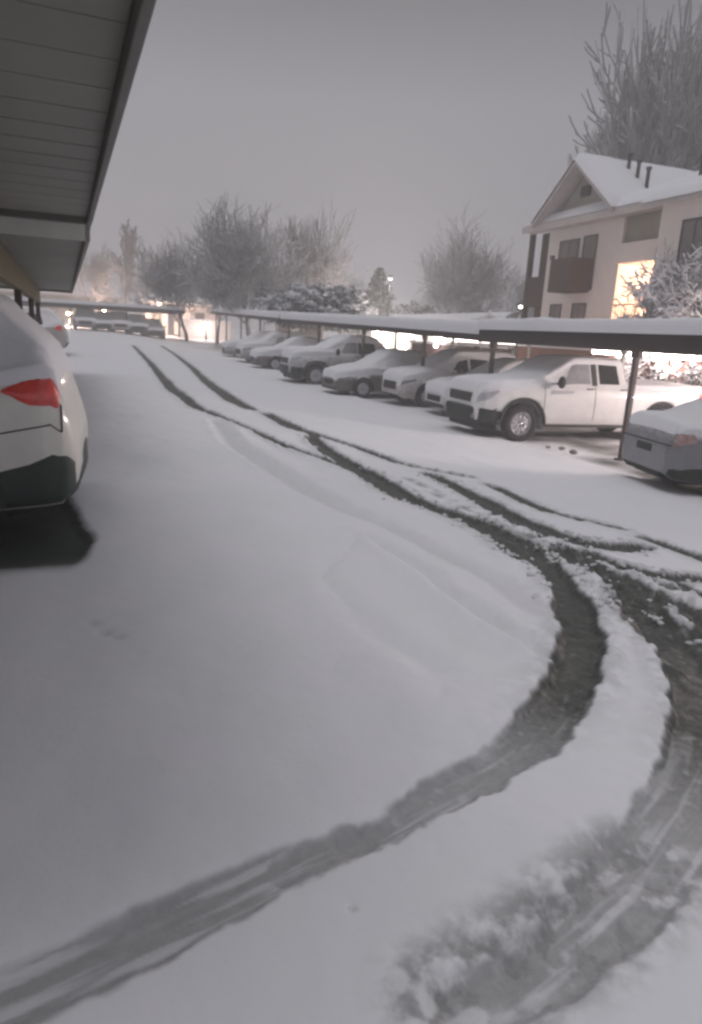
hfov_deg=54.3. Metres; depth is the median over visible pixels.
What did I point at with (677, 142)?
bare tree
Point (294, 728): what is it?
ground
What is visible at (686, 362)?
bush
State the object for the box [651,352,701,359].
strip light
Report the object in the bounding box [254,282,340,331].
evergreen
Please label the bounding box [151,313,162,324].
door
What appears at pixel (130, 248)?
bare tree
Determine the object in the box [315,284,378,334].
evergreen
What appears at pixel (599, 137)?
bare tree
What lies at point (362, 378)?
sedan
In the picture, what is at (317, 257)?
bare tree
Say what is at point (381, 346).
hatchback
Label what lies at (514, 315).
shed
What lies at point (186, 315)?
apartment building
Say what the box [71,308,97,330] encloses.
hatchback
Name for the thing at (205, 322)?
street lamp
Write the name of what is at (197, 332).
fence
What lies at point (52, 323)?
crossover
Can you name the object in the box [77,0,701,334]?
sky
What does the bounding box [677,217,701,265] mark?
window
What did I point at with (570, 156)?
bare tree
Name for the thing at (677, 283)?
tree
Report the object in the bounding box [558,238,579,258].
window
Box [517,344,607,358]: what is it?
brick wall
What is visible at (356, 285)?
bare tree
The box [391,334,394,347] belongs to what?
door
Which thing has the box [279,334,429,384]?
pickup truck
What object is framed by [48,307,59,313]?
window
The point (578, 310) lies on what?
window
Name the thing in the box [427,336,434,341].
window
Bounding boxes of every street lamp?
[66,310,71,326]
[204,321,207,340]
[387,275,392,315]
[514,302,522,356]
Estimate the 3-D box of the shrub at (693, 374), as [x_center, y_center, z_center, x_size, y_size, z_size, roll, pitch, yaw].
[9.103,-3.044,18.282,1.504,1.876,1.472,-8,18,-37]
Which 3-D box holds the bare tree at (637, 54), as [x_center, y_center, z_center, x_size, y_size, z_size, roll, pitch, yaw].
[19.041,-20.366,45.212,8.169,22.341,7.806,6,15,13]
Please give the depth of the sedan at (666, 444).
9.97 m
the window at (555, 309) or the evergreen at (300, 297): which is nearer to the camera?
the window at (555, 309)
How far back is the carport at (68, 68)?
2.54 m
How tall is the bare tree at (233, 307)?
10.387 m
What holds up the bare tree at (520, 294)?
on the ground
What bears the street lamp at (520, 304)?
on the ground
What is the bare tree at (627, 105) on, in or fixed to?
on the ground
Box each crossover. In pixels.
[0,294,87,516]
[23,306,68,348]
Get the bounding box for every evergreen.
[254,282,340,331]
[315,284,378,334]
[376,299,448,315]
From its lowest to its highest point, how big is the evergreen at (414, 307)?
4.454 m
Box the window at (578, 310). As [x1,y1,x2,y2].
[570,303,586,318]
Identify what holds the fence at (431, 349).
on the ground
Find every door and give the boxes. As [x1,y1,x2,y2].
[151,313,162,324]
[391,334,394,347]
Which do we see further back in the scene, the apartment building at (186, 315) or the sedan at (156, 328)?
the apartment building at (186, 315)
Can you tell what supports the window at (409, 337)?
in the utility building at (386, 340)
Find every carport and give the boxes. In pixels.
[0,0,156,225]
[0,216,93,324]
[8,296,184,336]
[211,307,354,344]
[280,311,530,405]
[477,317,701,460]
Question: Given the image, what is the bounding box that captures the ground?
[0,322,701,1023]
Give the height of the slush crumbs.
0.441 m
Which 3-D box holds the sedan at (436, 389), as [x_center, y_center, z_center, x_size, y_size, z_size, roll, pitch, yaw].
[4.544,-3.599,19.723,4.724,1.667,2.156,-2,15,-18]
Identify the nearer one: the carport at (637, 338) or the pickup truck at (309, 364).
the carport at (637, 338)
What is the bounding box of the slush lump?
[569,450,577,453]
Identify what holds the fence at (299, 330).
on the ground
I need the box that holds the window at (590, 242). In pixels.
[581,234,598,289]
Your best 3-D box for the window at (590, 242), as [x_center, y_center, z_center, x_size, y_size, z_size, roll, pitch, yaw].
[8.591,-9.014,24.793,0.075,1.900,0.750,-2,16,-20]
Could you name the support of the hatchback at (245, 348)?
on the ground
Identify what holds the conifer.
on the ground
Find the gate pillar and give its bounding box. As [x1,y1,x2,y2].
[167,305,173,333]
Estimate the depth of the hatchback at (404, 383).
21.17 m
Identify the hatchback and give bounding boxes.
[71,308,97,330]
[108,311,131,333]
[125,314,149,336]
[236,331,317,360]
[316,337,386,349]
[381,348,515,407]
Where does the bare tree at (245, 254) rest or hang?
on the ground
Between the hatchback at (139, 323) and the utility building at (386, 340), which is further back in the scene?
the hatchback at (139, 323)
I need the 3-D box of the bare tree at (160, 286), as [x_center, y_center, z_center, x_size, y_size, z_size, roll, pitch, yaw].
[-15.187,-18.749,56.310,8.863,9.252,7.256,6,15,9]
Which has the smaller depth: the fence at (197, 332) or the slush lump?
the slush lump
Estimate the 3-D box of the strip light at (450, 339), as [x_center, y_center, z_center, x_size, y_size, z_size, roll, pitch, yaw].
[4.695,-7.205,28.653,0.120,0.145,2.600,-2,16,-20]
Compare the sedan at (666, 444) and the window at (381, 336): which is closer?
the sedan at (666, 444)
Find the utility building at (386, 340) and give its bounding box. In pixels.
[372,313,498,349]
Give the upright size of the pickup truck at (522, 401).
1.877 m
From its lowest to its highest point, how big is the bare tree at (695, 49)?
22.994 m
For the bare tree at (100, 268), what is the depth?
64.34 m
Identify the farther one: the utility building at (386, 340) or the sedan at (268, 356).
the utility building at (386, 340)
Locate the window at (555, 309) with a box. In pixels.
[549,304,561,317]
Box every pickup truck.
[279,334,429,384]
[443,354,701,441]
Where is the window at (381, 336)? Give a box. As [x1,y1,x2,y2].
[378,334,384,344]
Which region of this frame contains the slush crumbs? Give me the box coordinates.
[302,437,701,644]
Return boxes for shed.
[491,312,532,357]
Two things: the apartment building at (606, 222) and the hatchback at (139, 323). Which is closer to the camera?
the apartment building at (606, 222)
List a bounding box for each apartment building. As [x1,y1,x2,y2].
[0,283,120,322]
[137,291,221,335]
[517,152,701,361]
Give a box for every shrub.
[643,365,679,381]
[671,362,701,386]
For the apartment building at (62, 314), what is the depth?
74.86 m
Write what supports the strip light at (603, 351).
attached to the carport at (637, 338)
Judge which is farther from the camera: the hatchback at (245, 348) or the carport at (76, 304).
the carport at (76, 304)
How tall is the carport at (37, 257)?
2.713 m
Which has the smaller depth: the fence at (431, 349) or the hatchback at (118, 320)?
the fence at (431, 349)
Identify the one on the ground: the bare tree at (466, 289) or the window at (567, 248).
the bare tree at (466, 289)
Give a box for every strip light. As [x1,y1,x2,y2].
[447,338,478,342]
[592,349,648,356]
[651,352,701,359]
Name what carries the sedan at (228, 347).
on the ground
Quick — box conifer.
[353,267,396,336]
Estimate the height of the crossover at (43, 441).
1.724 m
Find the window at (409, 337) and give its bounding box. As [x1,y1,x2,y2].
[406,335,414,349]
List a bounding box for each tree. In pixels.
[65,241,124,310]
[105,218,145,311]
[118,226,211,340]
[129,240,186,300]
[161,188,320,335]
[186,221,261,343]
[245,200,368,331]
[327,250,365,333]
[414,203,521,313]
[487,264,534,317]
[553,90,610,188]
[569,0,701,170]
[589,80,623,154]
[595,0,701,157]
[605,240,690,378]
[606,48,669,154]
[610,4,701,157]
[620,242,701,382]
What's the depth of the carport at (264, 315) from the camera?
42.72 m
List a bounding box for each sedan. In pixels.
[91,311,114,331]
[140,319,166,338]
[222,331,271,355]
[249,336,321,369]
[322,348,428,397]
[424,357,527,409]
[621,398,701,484]
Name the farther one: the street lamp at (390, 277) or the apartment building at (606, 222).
the street lamp at (390, 277)
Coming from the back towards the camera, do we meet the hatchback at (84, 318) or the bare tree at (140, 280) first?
the bare tree at (140, 280)
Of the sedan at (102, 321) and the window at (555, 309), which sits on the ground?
the sedan at (102, 321)
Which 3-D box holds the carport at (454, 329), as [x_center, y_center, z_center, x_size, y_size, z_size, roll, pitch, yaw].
[2.246,-6.460,27.567,5.241,3.202,20.510,-2,16,-20]
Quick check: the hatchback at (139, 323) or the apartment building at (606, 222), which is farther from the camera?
the hatchback at (139, 323)
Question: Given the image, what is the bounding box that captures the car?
[472,346,481,349]
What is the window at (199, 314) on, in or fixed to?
in the apartment building at (186, 315)
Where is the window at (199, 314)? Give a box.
[195,312,204,320]
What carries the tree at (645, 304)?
on the ground
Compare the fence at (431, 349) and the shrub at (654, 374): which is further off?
the fence at (431, 349)
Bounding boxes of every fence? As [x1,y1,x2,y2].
[178,318,230,340]
[276,324,323,338]
[409,340,514,354]
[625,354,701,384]
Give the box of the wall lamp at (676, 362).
[672,358,682,365]
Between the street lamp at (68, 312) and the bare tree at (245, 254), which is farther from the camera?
the street lamp at (68, 312)

